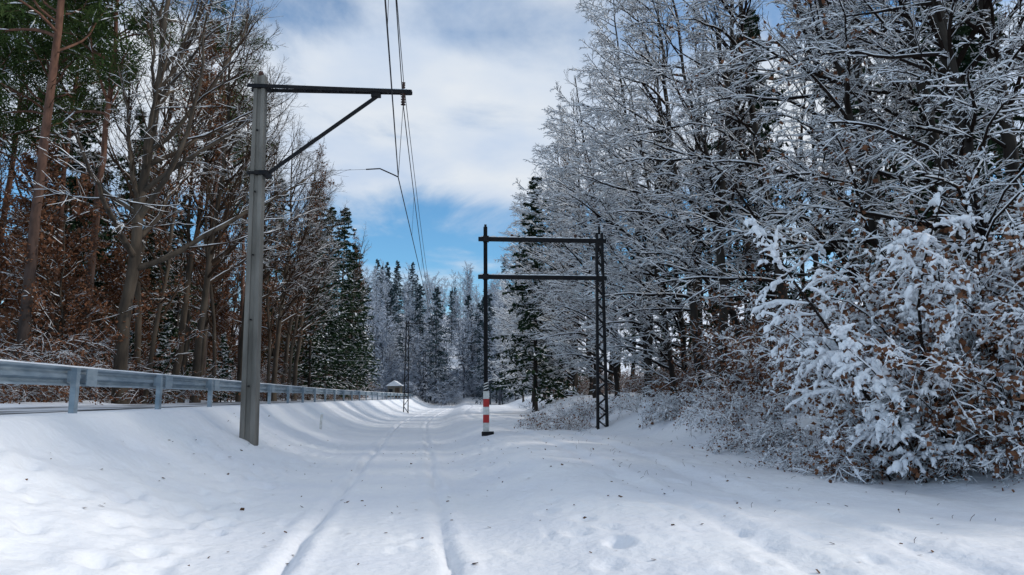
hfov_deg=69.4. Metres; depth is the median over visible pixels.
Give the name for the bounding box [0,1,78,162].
pine tree
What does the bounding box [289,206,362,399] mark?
spruce tree
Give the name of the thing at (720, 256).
beech tree
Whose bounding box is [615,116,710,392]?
spruce tree
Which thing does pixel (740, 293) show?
beech tree
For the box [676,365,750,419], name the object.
dry bramble
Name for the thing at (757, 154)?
beech tree
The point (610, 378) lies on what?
beech tree
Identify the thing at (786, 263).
beech tree
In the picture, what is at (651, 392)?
dry bramble
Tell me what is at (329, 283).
spruce tree
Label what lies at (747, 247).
beech tree
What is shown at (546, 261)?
beech tree
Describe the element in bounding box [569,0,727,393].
beech tree
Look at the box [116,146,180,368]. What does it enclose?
spruce tree
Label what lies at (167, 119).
beech tree
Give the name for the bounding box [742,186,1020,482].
snow laden sapling
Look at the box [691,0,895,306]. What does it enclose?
beech tree
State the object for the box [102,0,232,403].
beech tree
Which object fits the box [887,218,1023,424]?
snow laden sapling
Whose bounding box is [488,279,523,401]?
spruce tree
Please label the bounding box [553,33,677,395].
beech tree
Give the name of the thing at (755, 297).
snowy bush
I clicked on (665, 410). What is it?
dry bramble
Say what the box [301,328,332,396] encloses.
rusty beech sapling
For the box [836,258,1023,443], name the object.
snowy bush
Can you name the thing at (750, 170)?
beech tree
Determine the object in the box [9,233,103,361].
rusty beech sapling
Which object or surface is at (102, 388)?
thicket shrub
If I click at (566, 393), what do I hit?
beech tree
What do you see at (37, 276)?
rusty beech sapling
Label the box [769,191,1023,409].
snowy bush
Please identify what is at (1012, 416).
snowy bush
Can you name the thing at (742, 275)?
beech tree
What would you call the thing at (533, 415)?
dry bramble
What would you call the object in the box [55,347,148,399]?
thicket shrub
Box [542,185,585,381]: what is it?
beech tree
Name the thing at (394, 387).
trackside hut
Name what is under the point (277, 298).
spruce tree
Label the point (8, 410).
snowy road
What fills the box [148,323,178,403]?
spruce tree
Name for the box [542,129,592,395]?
beech tree
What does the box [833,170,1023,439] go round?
snowy bush
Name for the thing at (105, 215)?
rusty beech sapling
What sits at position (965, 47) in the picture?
beech tree
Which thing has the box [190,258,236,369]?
rusty beech sapling
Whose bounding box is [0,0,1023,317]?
sky
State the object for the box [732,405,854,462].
dry bramble
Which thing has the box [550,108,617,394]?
beech tree
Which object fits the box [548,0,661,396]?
beech tree
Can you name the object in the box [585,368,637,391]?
thicket shrub
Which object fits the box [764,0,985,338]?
beech tree
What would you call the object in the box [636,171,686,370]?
beech tree
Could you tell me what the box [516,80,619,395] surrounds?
beech tree
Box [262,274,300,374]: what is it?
rusty beech sapling
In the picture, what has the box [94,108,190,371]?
spruce tree
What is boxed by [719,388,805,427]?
dry bramble
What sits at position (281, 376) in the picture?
thicket shrub
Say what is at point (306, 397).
thicket shrub
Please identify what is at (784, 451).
dry bramble
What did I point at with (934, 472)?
dry bramble
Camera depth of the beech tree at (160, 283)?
51.73 m
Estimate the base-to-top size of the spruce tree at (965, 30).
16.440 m
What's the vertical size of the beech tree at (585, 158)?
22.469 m
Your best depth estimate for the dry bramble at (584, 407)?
28.09 m
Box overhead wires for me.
[384,0,461,359]
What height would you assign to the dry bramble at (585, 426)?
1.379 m
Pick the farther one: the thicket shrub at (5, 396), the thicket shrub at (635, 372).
the thicket shrub at (635, 372)
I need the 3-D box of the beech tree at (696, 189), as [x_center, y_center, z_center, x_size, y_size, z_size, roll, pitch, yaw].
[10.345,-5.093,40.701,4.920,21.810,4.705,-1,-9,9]
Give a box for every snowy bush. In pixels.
[698,320,814,397]
[731,280,895,393]
[745,294,883,398]
[760,272,999,420]
[768,245,1023,455]
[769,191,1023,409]
[806,380,998,481]
[826,142,1023,375]
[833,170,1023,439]
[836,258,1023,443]
[839,339,1023,473]
[861,165,1023,295]
[865,232,1023,352]
[960,190,1023,309]
[976,246,1023,401]
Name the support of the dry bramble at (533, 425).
on the snowy ground
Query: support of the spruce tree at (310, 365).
on the snowy ground
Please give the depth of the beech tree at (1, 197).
44.91 m
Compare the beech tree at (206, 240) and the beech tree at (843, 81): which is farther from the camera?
the beech tree at (206, 240)
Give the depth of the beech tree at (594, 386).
42.23 m
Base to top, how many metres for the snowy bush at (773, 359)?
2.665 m
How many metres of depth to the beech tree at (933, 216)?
26.39 m
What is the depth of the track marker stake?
28.53 m
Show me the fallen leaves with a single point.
(584, 517)
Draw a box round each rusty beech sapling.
[0,130,40,357]
[0,137,117,393]
[0,166,157,401]
[0,212,14,331]
[0,219,66,341]
[0,232,49,345]
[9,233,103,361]
[64,196,121,335]
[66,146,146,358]
[67,243,177,371]
[84,237,141,367]
[111,203,177,349]
[183,232,239,373]
[184,267,232,373]
[187,285,209,373]
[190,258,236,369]
[190,268,197,347]
[206,268,239,378]
[221,274,245,374]
[234,230,310,378]
[261,310,302,379]
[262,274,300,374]
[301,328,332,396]
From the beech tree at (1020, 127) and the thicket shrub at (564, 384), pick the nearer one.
the beech tree at (1020, 127)
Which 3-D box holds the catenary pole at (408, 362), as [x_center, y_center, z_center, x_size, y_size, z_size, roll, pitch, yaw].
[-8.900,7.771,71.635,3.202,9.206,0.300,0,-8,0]
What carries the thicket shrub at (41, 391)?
on the snowy ground
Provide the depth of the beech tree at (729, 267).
33.76 m
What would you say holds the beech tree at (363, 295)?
on the snowy ground
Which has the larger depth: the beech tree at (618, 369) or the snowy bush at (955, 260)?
the beech tree at (618, 369)
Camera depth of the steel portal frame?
25.44 m
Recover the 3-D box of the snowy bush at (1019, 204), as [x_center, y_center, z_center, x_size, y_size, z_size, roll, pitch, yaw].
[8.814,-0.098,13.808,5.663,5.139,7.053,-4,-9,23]
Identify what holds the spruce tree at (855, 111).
on the snowy ground
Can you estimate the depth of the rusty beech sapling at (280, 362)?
68.80 m
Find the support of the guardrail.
on the snowy ground
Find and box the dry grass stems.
[575,428,995,542]
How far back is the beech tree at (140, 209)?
28.57 m
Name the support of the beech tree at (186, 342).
on the snowy ground
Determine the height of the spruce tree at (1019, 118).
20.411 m
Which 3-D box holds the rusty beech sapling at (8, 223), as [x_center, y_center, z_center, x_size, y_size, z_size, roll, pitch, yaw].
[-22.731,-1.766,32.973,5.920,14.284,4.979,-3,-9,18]
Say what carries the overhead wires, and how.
attached to the catenary pole at (258, 173)
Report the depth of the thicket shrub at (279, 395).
51.98 m
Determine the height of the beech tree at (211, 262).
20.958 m
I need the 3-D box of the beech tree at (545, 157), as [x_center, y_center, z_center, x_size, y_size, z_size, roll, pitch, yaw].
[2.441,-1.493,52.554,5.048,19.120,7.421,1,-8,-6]
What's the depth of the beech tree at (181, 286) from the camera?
62.88 m
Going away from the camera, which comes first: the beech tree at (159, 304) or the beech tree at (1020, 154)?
the beech tree at (1020, 154)
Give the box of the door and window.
[389,388,399,396]
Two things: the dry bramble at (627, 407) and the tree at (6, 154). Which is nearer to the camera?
the dry bramble at (627, 407)
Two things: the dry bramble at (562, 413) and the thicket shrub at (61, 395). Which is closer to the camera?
the thicket shrub at (61, 395)
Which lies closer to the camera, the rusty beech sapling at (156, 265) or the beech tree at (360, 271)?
the rusty beech sapling at (156, 265)
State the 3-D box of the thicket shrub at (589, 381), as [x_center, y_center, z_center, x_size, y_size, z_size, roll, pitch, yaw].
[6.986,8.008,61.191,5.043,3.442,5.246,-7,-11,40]
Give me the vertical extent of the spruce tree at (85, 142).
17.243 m
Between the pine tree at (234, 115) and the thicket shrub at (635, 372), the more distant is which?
the thicket shrub at (635, 372)
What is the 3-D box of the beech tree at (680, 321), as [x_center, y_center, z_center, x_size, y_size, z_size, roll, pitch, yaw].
[6.374,-4.471,36.624,5.048,20.054,7.421,2,-9,-11]
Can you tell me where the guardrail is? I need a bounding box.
[0,359,414,412]
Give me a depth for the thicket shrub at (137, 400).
30.84 m
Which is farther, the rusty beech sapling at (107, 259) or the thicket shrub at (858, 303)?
the rusty beech sapling at (107, 259)
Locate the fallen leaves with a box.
[25,413,933,572]
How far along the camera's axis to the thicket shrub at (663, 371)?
43.26 m
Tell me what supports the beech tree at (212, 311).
on the snowy ground
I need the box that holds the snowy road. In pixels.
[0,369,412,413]
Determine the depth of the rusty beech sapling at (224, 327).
56.32 m
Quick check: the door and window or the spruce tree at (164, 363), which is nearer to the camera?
the spruce tree at (164, 363)
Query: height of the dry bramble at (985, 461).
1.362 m
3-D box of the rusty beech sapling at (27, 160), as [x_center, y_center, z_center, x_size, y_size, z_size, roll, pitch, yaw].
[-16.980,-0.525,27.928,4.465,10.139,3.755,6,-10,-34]
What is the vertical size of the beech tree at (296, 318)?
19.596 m
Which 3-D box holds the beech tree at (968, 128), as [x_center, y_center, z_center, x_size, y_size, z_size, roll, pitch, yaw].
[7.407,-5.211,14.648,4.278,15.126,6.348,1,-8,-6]
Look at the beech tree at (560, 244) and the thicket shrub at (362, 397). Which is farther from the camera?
the thicket shrub at (362, 397)
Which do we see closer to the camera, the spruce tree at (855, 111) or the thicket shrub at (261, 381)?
the spruce tree at (855, 111)
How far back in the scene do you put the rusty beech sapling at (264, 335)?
61.87 m
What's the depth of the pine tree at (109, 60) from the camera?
30.57 m
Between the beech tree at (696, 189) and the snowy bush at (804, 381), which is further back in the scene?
the beech tree at (696, 189)
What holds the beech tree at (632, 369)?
on the snowy ground
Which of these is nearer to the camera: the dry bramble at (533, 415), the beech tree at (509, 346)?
the dry bramble at (533, 415)
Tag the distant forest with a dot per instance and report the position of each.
(385, 304)
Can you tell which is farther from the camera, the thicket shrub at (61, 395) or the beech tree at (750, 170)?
the beech tree at (750, 170)
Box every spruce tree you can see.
[0,102,133,363]
[1,128,100,354]
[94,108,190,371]
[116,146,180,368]
[128,331,142,403]
[141,194,218,395]
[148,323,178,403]
[204,332,237,402]
[232,179,315,383]
[263,181,357,398]
[278,233,345,399]
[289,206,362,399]
[294,201,353,397]
[304,205,379,399]
[330,244,382,395]
[332,274,380,390]
[488,176,578,411]
[525,193,602,394]
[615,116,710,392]
[678,9,830,384]
[771,0,916,324]
[849,0,1023,309]
[889,44,941,228]
[898,0,1023,282]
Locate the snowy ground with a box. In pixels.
[0,300,1023,574]
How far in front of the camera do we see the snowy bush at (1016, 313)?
10.46 m
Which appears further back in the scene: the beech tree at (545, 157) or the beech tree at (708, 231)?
the beech tree at (545, 157)
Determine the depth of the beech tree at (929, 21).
15.88 m
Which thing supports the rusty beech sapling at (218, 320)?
on the snowy ground
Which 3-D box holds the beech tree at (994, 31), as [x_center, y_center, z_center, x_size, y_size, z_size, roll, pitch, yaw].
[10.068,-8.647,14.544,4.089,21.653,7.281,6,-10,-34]
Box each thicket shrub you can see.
[0,318,119,404]
[0,334,51,403]
[0,343,64,399]
[0,384,62,401]
[0,384,110,402]
[4,353,151,402]
[35,311,240,403]
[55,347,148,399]
[109,345,206,399]
[206,350,289,400]
[231,350,305,398]
[233,393,294,400]
[297,386,329,399]
[316,388,349,399]
[328,373,378,398]
[532,365,587,397]
[570,368,604,394]
[570,368,641,395]
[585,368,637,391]
[608,358,691,393]
[608,362,714,400]
[621,359,656,379]
[638,255,832,428]
[655,363,710,391]
[656,305,750,391]
[670,285,855,391]
[670,347,821,402]
[702,331,766,387]
[729,305,793,372]
[734,281,872,393]
[775,272,920,385]
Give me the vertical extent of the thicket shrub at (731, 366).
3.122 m
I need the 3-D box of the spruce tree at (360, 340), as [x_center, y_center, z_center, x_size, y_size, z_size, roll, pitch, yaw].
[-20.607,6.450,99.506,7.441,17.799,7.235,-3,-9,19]
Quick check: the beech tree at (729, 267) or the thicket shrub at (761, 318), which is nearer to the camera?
the thicket shrub at (761, 318)
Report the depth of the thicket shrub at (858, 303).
22.32 m
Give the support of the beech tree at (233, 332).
on the snowy ground
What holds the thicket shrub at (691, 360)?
on the snowy ground
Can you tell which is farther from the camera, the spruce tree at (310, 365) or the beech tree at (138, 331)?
the spruce tree at (310, 365)
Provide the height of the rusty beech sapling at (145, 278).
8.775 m
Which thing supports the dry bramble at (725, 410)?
on the snowy ground
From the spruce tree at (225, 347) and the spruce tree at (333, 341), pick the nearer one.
the spruce tree at (225, 347)
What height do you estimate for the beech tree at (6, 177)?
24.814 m
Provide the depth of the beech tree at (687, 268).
26.17 m
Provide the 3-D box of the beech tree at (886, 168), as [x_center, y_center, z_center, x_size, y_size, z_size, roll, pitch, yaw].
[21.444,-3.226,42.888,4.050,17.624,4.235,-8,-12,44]
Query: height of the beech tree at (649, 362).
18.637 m
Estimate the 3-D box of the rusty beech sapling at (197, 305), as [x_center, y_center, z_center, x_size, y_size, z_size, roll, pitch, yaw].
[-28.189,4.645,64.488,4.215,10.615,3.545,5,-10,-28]
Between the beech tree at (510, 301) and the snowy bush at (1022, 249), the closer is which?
the snowy bush at (1022, 249)
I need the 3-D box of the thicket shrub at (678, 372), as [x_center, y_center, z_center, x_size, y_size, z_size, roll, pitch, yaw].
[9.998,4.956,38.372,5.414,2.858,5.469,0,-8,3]
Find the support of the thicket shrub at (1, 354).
on the snowy ground
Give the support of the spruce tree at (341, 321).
on the snowy ground
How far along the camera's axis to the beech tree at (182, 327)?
38.00 m
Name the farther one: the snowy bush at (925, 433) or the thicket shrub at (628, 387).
the thicket shrub at (628, 387)
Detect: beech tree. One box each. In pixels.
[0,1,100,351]
[0,110,24,217]
[0,116,25,307]
[0,120,58,327]
[19,0,350,403]
[45,114,109,324]
[66,0,217,400]
[79,0,204,395]
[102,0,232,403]
[136,134,180,342]
[145,24,237,402]
[149,53,247,402]
[153,211,197,336]
[159,0,252,402]
[176,47,246,401]
[189,0,297,402]
[194,134,247,363]
[216,197,263,373]
[226,135,289,400]
[229,186,272,287]
[231,49,332,401]
[268,140,334,398]
[271,113,346,400]
[276,143,337,400]
[291,148,349,400]
[337,232,367,389]
[343,224,371,386]
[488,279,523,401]
[492,179,556,394]
[492,225,532,401]
[497,201,545,397]
[513,143,585,395]
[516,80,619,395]
[519,116,601,395]
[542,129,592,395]
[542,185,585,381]
[546,151,577,395]
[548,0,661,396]
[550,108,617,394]
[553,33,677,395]
[553,148,581,393]
[558,69,616,394]
[560,151,619,397]
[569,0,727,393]
[580,124,629,373]
[591,0,744,383]
[593,18,710,388]
[593,195,632,383]
[598,102,625,393]
[617,17,686,396]
[623,0,833,393]
[627,150,649,391]
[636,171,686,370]
[656,0,790,397]
[659,16,736,376]
[661,157,709,345]
[663,12,714,358]
[665,0,837,316]
[666,137,713,293]
[672,146,707,364]
[675,35,745,364]
[677,2,819,337]
[687,63,744,357]
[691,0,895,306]
[695,33,755,385]
[702,1,806,326]
[710,0,972,394]
[731,0,1023,287]
[731,205,765,315]
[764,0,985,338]
[764,134,809,341]
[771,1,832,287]
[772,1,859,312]
[781,0,1023,287]
[803,0,1018,300]
[840,0,1023,258]
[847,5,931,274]
[853,97,898,235]
[869,0,1006,220]
[877,0,956,246]
[900,0,1023,268]
[952,14,1023,109]
[975,8,1023,188]
[977,2,1023,249]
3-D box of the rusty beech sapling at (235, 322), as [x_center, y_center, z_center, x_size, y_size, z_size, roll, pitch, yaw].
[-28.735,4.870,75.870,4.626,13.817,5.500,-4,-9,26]
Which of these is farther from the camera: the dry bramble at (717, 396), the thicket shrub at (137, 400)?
the thicket shrub at (137, 400)
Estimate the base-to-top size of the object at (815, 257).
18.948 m
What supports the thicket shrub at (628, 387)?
on the snowy ground
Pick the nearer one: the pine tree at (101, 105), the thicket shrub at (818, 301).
the thicket shrub at (818, 301)
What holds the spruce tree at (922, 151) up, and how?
on the snowy ground
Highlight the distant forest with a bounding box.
[2,177,580,405]
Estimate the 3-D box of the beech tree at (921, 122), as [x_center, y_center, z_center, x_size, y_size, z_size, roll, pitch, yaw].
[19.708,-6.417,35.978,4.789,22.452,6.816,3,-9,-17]
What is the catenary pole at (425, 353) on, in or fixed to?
on the snowy ground
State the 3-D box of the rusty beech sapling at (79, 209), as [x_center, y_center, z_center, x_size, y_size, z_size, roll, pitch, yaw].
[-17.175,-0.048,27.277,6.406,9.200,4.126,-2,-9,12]
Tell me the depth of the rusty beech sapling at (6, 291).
36.66 m
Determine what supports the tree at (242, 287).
on the snowy ground
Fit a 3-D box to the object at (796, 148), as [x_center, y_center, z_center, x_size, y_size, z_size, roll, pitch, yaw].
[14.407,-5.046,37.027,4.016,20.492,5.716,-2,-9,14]
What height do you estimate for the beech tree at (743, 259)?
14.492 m
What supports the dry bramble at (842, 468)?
on the snowy ground
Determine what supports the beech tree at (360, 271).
on the snowy ground
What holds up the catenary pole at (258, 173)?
on the snowy ground
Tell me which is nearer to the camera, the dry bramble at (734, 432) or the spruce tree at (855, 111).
the dry bramble at (734, 432)
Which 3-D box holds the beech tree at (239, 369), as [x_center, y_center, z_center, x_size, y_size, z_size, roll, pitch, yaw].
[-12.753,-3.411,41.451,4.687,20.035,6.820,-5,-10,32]
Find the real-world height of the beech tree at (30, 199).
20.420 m
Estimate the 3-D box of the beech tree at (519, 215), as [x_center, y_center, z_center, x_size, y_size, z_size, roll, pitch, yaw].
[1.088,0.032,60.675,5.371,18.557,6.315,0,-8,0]
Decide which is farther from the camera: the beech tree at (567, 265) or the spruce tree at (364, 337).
the spruce tree at (364, 337)
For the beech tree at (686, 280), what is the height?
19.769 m
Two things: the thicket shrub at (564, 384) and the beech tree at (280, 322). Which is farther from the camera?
the thicket shrub at (564, 384)
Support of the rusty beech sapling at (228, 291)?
on the snowy ground
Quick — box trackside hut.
[386,381,403,396]
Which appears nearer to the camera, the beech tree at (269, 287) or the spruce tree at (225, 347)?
the spruce tree at (225, 347)
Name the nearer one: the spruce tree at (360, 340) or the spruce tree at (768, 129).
the spruce tree at (768, 129)
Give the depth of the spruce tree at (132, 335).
32.98 m
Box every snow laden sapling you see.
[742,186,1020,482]
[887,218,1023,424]
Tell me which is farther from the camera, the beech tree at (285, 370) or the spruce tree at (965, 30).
the beech tree at (285, 370)
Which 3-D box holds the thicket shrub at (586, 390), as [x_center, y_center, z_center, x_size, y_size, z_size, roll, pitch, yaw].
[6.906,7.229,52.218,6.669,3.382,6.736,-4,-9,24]
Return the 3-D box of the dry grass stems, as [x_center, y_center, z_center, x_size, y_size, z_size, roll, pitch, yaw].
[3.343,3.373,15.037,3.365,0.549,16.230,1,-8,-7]
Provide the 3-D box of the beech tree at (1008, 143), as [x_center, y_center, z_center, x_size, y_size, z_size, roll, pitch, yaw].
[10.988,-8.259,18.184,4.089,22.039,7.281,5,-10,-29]
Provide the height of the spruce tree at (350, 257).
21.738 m
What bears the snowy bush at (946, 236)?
on the snowy ground
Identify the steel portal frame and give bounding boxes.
[478,224,608,435]
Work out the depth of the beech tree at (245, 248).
73.11 m
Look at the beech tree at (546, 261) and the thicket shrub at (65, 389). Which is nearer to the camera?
the thicket shrub at (65, 389)
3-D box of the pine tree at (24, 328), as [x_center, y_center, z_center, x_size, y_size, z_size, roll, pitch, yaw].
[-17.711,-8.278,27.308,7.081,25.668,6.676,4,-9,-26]
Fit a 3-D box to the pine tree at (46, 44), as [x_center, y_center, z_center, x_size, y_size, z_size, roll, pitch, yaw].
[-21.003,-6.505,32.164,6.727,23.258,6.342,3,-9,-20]
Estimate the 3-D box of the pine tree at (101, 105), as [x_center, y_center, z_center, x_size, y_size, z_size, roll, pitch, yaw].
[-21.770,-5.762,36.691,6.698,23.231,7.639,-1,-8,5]
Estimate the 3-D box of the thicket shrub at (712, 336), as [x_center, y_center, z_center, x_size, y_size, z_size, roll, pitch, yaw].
[10.039,2.205,28.004,8.152,5.282,7.836,-1,-9,8]
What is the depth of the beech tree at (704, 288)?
63.04 m
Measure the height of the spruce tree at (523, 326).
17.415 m
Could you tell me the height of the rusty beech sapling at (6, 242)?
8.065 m
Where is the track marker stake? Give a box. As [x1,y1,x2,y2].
[319,413,322,428]
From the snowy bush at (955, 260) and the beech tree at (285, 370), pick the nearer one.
the snowy bush at (955, 260)
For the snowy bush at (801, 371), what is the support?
on the snowy ground
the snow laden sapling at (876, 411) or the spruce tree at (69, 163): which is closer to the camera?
the snow laden sapling at (876, 411)
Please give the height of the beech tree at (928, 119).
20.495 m
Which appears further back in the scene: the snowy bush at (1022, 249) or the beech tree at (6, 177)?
the beech tree at (6, 177)
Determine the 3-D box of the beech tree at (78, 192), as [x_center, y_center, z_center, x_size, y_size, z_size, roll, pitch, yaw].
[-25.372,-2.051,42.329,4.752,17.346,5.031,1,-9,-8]
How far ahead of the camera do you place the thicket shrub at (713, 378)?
23.18 m
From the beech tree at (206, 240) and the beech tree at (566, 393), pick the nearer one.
the beech tree at (206, 240)
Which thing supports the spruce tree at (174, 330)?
on the snowy ground
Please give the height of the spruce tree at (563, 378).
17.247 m
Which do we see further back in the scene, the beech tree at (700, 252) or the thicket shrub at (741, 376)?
the beech tree at (700, 252)
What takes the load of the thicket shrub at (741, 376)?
on the snowy ground
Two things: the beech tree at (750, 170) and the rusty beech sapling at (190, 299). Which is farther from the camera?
the rusty beech sapling at (190, 299)
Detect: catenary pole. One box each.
[239,71,411,445]
[403,320,430,412]
[422,352,439,400]
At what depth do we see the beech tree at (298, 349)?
57.42 m
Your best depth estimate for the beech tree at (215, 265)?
59.56 m
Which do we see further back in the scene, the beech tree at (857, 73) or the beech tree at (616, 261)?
the beech tree at (616, 261)
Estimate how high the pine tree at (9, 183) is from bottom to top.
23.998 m
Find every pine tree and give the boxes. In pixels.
[0,0,93,267]
[0,0,121,221]
[0,0,143,401]
[0,0,167,357]
[0,0,187,400]
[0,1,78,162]
[158,0,278,399]
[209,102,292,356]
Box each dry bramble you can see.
[514,392,592,429]
[519,399,559,421]
[549,406,577,418]
[553,404,595,431]
[557,380,626,422]
[601,388,680,419]
[637,383,700,411]
[638,392,701,428]
[673,368,795,436]
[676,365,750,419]
[686,364,781,422]
[689,395,790,458]
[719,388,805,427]
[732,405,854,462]
[739,438,880,475]
[776,400,937,484]
[879,408,1023,492]
[931,420,1023,483]
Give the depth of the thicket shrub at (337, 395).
76.56 m
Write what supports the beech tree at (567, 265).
on the snowy ground
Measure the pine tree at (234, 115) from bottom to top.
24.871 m
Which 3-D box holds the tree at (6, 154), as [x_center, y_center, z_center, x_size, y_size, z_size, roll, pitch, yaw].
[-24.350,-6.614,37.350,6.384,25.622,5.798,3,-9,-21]
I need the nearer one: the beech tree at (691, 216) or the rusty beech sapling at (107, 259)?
the rusty beech sapling at (107, 259)
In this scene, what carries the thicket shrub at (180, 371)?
on the snowy ground
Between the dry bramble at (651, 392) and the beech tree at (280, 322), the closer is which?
the dry bramble at (651, 392)
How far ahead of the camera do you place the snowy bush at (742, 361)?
19.86 m

